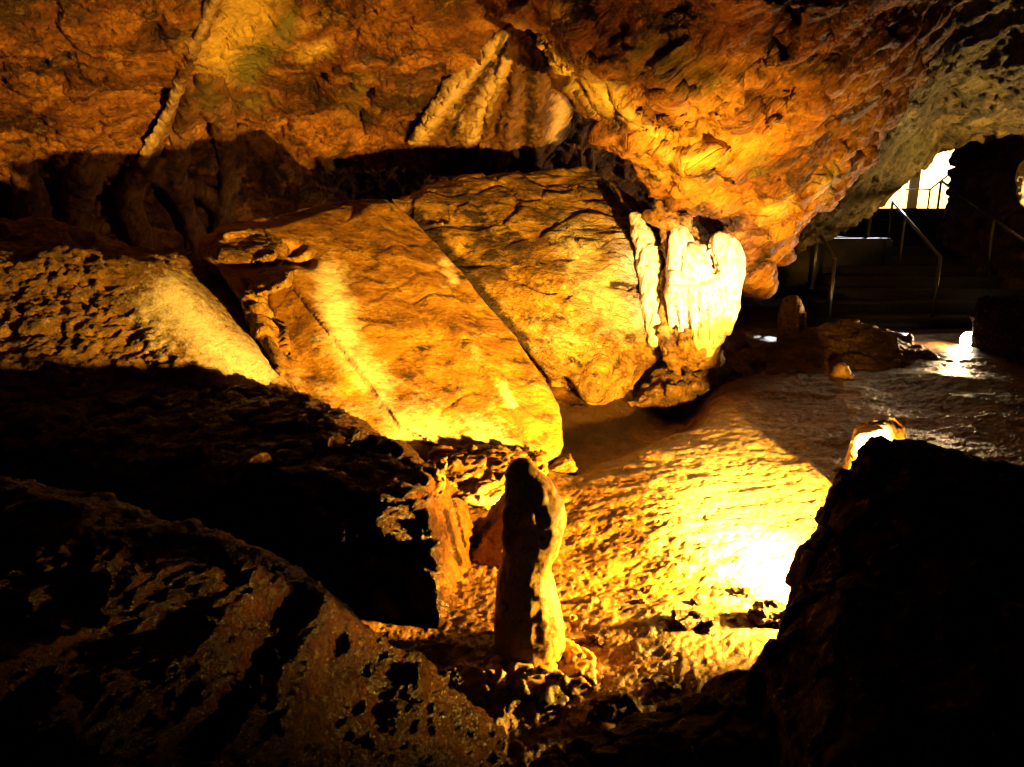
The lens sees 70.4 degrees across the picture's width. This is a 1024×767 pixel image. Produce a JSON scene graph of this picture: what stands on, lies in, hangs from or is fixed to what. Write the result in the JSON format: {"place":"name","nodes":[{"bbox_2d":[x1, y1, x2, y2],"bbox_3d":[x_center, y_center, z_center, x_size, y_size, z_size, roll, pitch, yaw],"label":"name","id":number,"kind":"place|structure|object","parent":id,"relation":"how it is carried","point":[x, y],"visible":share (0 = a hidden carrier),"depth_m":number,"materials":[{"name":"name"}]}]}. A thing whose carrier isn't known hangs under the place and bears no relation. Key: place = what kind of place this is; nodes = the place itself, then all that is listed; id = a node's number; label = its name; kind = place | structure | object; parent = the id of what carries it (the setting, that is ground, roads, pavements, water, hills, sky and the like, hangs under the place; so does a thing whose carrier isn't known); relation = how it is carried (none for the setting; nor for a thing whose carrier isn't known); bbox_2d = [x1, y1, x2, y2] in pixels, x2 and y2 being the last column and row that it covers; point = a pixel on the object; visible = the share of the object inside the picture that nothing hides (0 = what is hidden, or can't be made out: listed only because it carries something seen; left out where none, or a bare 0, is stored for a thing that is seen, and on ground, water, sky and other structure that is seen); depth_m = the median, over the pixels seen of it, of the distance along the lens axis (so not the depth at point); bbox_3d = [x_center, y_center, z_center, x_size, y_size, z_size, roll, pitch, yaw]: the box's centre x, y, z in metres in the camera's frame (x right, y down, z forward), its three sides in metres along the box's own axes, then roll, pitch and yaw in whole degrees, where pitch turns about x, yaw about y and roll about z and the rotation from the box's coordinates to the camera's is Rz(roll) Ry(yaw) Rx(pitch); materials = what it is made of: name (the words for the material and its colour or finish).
{"place":"outdoors","nodes":[
{"label":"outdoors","id":0,"kind":"place"},
{"bbox_2d":[0,0,714,268],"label":"cave ceiling","id":1,"kind":"structure","parent":0,"point":[331,99],"depth_m":6.53,"materials":[{"name":"brown stone"}]},
{"bbox_2d":[10,74,247,252],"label":"fluted column","id":2,"kind":"structure","parent":1,"relation":"attached to","point":[207,98],"depth_m":7.46,"materials":[{"name":"brown stone"}]},
{"bbox_2d":[138,0,222,166],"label":"flowstone rib","id":3,"kind":"object","parent":1,"relation":"attached to","point":[163,129],"visible":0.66,"depth_m":6.29,"materials":[{"name":"brown stone"}]},
{"bbox_2d":[408,23,573,174],"bbox_3d":[0.031,-2.726,7.400,1.726,1.283,2.490,-6,15,-24],"label":"flowstone curtain","id":4,"kind":"object","parent":1,"relation":"attached to","point":[509,110],"visible":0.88,"depth_m":7.22,"materials":[{"name":"brown stone"}]},
{"bbox_2d":[574,133,582,165],"bbox_3d":[0.701,-2.749,8.096,0.178,0.800,0.230,-4,14,-17],"label":"stalactite","id":5,"kind":"object","parent":1,"relation":"hanging from","point":[578,141],"visible":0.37,"depth_m":8.03},
{"bbox_2d":[585,148,594,170],"bbox_3d":[0.832,-2.656,8.294,0.229,0.864,0.258,0,13,0],"label":"stalactite","id":6,"kind":"object","parent":1,"relation":"hanging from","point":[589,156],"visible":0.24,"depth_m":8.20},
{"bbox_2d":[494,0,970,300],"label":"hanging rock","id":7,"kind":"object","parent":1,"relation":"attached to","point":[757,129],"visible":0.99,"depth_m":4.88,"materials":[{"name":"brown stone"}]},
{"bbox_2d":[343,297,1023,766],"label":"cave floor","id":8,"kind":"structure","parent":0,"point":[713,497],"depth_m":3.82,"materials":[{"name":"beige stone"}]},
{"bbox_2d":[0,383,475,628],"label":"rock ledge","id":9,"kind":"object","parent":8,"relation":"on","point":[350,509],"visible":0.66,"depth_m":3.15,"materials":[{"name":"brown stone"}]},
{"bbox_2d":[0,240,298,405],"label":"boulder","id":10,"kind":"object","parent":9,"relation":"on","point":[76,321],"visible":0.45,"depth_m":4.47,"materials":[{"name":"brown stone"}]},
{"bbox_2d":[0,216,130,247],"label":"rock shelf","id":11,"kind":"object","parent":10,"relation":"on","point":[32,229],"visible":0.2,"depth_m":5.57,"materials":[{"name":"brown stone"}]},
{"bbox_2d":[431,456,447,497],"bbox_3d":[-0.322,0.407,3.139,0.076,0.100,0.298,0,13,0],"label":"stone","id":12,"kind":"object","parent":9,"relation":"on","point":[438,473],"visible":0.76,"depth_m":3.12,"materials":[{"name":"stone"}]},
{"bbox_2d":[0,476,511,766],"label":"foreground slope","id":13,"kind":"structure","parent":8,"relation":"on","point":[132,636],"depth_m":1.93,"materials":[{"name":"brown stone"}]},
{"bbox_2d":[436,668,463,690],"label":"stone","id":14,"kind":"object","parent":13,"relation":"on","point":[450,678],"visible":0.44,"depth_m":2.27,"materials":[{"name":"brown stone"}]},
{"bbox_2d":[199,199,562,466],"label":"leaning slab","id":15,"kind":"structure","parent":8,"relation":"on","point":[388,322],"depth_m":5.02,"materials":[{"name":"stone"}]},
{"bbox_2d":[204,224,297,376],"bbox_3d":[-1.795,-0.650,5.139,0.666,0.930,1.566,-6,14,-22],"label":"broken ledge","id":16,"kind":"object","parent":15,"relation":"on","point":[233,246],"visible":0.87,"depth_m":5.07,"materials":[{"name":"brown stone"}]},
{"bbox_2d":[427,444,548,511],"bbox_3d":[-0.146,0.564,4.091,0.720,0.294,0.714,0,13,0],"label":"stone","id":17,"kind":"object","parent":8,"relation":"on","point":[474,475],"visible":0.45,"depth_m":4.04,"materials":[{"name":"stone"}]},
{"bbox_2d":[471,492,504,567],"bbox_3d":[-0.071,0.709,3.327,0.321,0.330,0.520,0,13,0],"label":"stone","id":18,"kind":"object","parent":8,"relation":"on","point":[487,548],"visible":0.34,"depth_m":3.27,"materials":[{"name":"stone"}]},
{"bbox_2d":[391,166,664,404],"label":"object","id":19,"kind":"object","parent":8,"relation":"on","point":[561,269],"visible":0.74,"depth_m":6.18,"materials":[{"name":"brown stone"}]},
{"bbox_2d":[475,457,597,715],"bbox_3d":[0.099,0.852,2.401,0.397,1.198,0.450,4,14,15],"label":"stalagmite","id":20,"kind":"object","parent":8,"relation":"on","point":[542,660],"visible":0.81,"depth_m":2.37,"materials":[{"name":"beige stone"}]},
{"bbox_2d":[548,454,577,475],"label":"stone","id":21,"kind":"object","parent":8,"relation":"on","point":[566,465],"visible":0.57,"depth_m":4.43,"materials":[{"name":"stone"}]},
{"bbox_2d":[567,614,576,621],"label":"stone","id":22,"kind":"object","parent":8,"relation":"on","point":[571,618],"visible":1,"depth_m":2.74,"materials":[{"name":"brown stone"}]},
{"bbox_2d":[578,634,603,645],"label":"stone","id":23,"kind":"object","parent":8,"relation":"on","point":[595,639],"visible":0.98,"depth_m":2.58,"materials":[{"name":"brown stone"}]},
{"bbox_2d":[589,596,598,603],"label":"stone","id":24,"kind":"object","parent":8,"relation":"on","point":[593,600],"visible":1,"depth_m":2.85,"materials":[{"name":"brown stone"}]},
{"bbox_2d":[587,689,640,723],"bbox_3d":[0.323,1.033,2.292,0.178,0.112,0.126,0,13,0],"label":"stone","id":25,"kind":"object","parent":8,"relation":"on","point":[616,705],"visible":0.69,"depth_m":2.27,"materials":[{"name":"brown stone"}]},
{"bbox_2d":[638,598,648,603],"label":"stone","id":26,"kind":"object","parent":8,"relation":"on","point":[642,600],"visible":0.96,"depth_m":2.86,"materials":[{"name":"brown stone"}]},
{"bbox_2d":[641,674,684,698],"bbox_3d":[0.539,1.003,2.393,0.239,0.115,0.161,0,13,0],"label":"stone","id":27,"kind":"object","parent":8,"relation":"on","point":[669,682],"visible":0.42,"depth_m":2.35,"materials":[{"name":"brown stone"}]},
{"bbox_2d":[665,605,724,635],"bbox_3d":[0.665,0.945,2.692,0.227,0.213,0.220,0,13,0],"label":"stone","id":28,"kind":"object","parent":8,"relation":"on","point":[693,617],"visible":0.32,"depth_m":2.66,"materials":[{"name":"beige stone"}]},
{"bbox_2d":[690,598,701,605],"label":"stone","id":29,"kind":"object","parent":8,"relation":"on","point":[694,601],"visible":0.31,"depth_m":2.84,"materials":[{"name":"beige stone"}]},
{"bbox_2d":[627,339,767,414],"bbox_3d":[1.759,-0.046,6.667,1.929,0.584,0.602,-10,17,-37],"label":"rock heap","id":30,"kind":"object","parent":8,"relation":"on","point":[665,391],"visible":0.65,"depth_m":6.33,"materials":[{"name":"brown stone"}]},
{"bbox_2d":[641,200,745,375],"bbox_3d":[1.474,-0.802,6.152,0.871,1.463,0.715,0,13,0],"label":"flowstone formation","id":31,"kind":"object","parent":30,"relation":"on","point":[698,298],"visible":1,"depth_m":5.88,"materials":[{"name":"beige stone"}]},
{"bbox_2d":[729,586,751,597],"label":"stone","id":32,"kind":"object","parent":8,"relation":"on","point":[741,592],"visible":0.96,"depth_m":2.91,"materials":[{"name":"beige stone"}]},
{"bbox_2d":[746,599,785,625],"bbox_3d":[0.966,0.856,2.725,0.182,0.109,0.129,0,13,0],"label":"stone","id":33,"kind":"object","parent":8,"relation":"on","point":[762,612],"visible":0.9,"depth_m":2.69,"materials":[{"name":"beige stone"}]},
{"bbox_2d":[528,435,1023,766],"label":"dark foreground rock","id":34,"kind":"object","parent":8,"relation":"on","point":[898,641],"visible":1,"depth_m":1.73,"materials":[{"name":"brown stone"}]},
{"bbox_2d":[776,295,806,341],"bbox_3d":[3.192,-0.666,8.268,0.344,0.686,0.338,0,13,0],"label":"stalagmite","id":35,"kind":"object","parent":8,"relation":"on","point":[791,317],"visible":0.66,"depth_m":8.13,"materials":[{"name":"beige stone"}]},
{"bbox_2d":[830,362,853,378],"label":"stone","id":36,"kind":"object","parent":8,"relation":"on","point":[841,370],"visible":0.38,"depth_m":6.79,"materials":[{"name":"beige stone"}]},
{"bbox_2d":[754,319,953,374],"bbox_3d":[3.054,-0.243,7.407,3.286,0.598,1.518,-6,14,-24],"label":"rock mound","id":37,"kind":"object","parent":8,"relation":"on","point":[857,344],"visible":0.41,"depth_m":7.56,"materials":[{"name":"brown stone"}]},
{"bbox_2d":[843,417,904,468],"bbox_3d":[2.046,0.408,4.058,0.449,0.420,0.348,0,13,0],"label":"stone","id":38,"kind":"object","parent":8,"relation":"on","point":[891,428],"visible":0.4,"depth_m":3.95,"materials":[{"name":"stone"}]},
{"bbox_2d":[798,208,1023,329],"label":"staircase","id":39,"kind":"structure","parent":8,"relation":"on","point":[892,295],"depth_m":11.16,"materials":[{"name":"concrete"}]},
{"bbox_2d":[807,235,836,316],"bbox_3d":[4.501,-1.581,10.517,0.143,1.270,1.792,3,14,14],"label":"handrail","id":40,"kind":"object","parent":39,"relation":"on","point":[833,269],"visible":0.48,"depth_m":9.83,"materials":[{"name":"metal"}]},
{"bbox_2d":[771,238,892,297],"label":"side wall","id":41,"kind":"structure","parent":39,"relation":"on","point":[794,277],"depth_m":11.87,"materials":[{"name":"concrete"}]},
{"bbox_2d":[865,216,871,237],"bbox_3d":[6.056,-2.467,12.363,0.090,0.970,0.090,0,13,0],"label":"post","id":42,"kind":"object","parent":39,"relation":"on","point":[868,229],"depth_m":12.30,"materials":[{"name":"metal"}]},
{"bbox_2d":[887,200,941,317],"bbox_3d":[6.206,-2.013,11.401,0.213,1.751,4.028,4,14,17],"label":"handrail","id":43,"kind":"object","parent":39,"relation":"on","point":[926,241],"visible":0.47,"depth_m":10.94,"materials":[{"name":"metal"}]},
{"bbox_2d":[905,175,947,214],"bbox_3d":[8.861,-3.903,15.747,0.571,1.342,1.564,0,13,0],"label":"handrail","id":44,"kind":"object","parent":39,"relation":"on","point":[946,176],"visible":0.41,"depth_m":15.02,"materials":[{"name":"metal"}]},
{"bbox_2d":[933,180,1023,277],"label":"handrail","id":45,"kind":"object","parent":39,"relation":"on","point":[1009,230],"visible":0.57,"depth_m":11.23,"materials":[{"name":"metal"}]},
{"bbox_2d":[959,331,971,344],"bbox_3d":[5.308,-0.497,8.410,0.237,0.230,0.193,0,13,0],"label":"floodlight","id":46,"kind":"object","parent":8,"relation":"on","point":[965,338],"visible":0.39,"depth_m":8.41,"materials":[{"name":"white glass"}]},
{"bbox_2d":[969,294,1023,365],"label":"dark boulder","id":47,"kind":"object","parent":8,"relation":"on","point":[998,326],"visible":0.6,"depth_m":7.88,"materials":[{"name":"black stone"}]},
{"bbox_2d":[793,0,1023,253],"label":"ceiling rock","id":48,"kind":"object","parent":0,"point":[971,88],"visible":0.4,"depth_m":9.58,"materials":[{"name":"stone"}]},
{"bbox_2d":[906,171,920,207],"bbox_3d":[12.310,-5.836,22.255,0.300,1.550,0.300,0,13,0],"label":"timber post","id":49,"kind":"object","parent":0,"point":[912,196],"visible":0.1,"depth_m":22.17,"materials":[{"name":"brown wood"}]},
{"bbox_2d":[881,150,953,207],"label":"sky","id":50,"kind":"structure","parent":0,"point":[937,170],"materials":[{"name":"white"}]},
{"bbox_2d":[937,137,1023,288],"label":"rock wall","id":51,"kind":"structure","parent":0,"point":[980,175],"depth_m":12.07,"materials":[{"name":"black stone"}]},
{"bbox_2d":[1015,160,1023,206],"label":"stalactite","id":52,"kind":"object","parent":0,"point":[1019,179],"visible":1,"depth_m":10.59}
]}

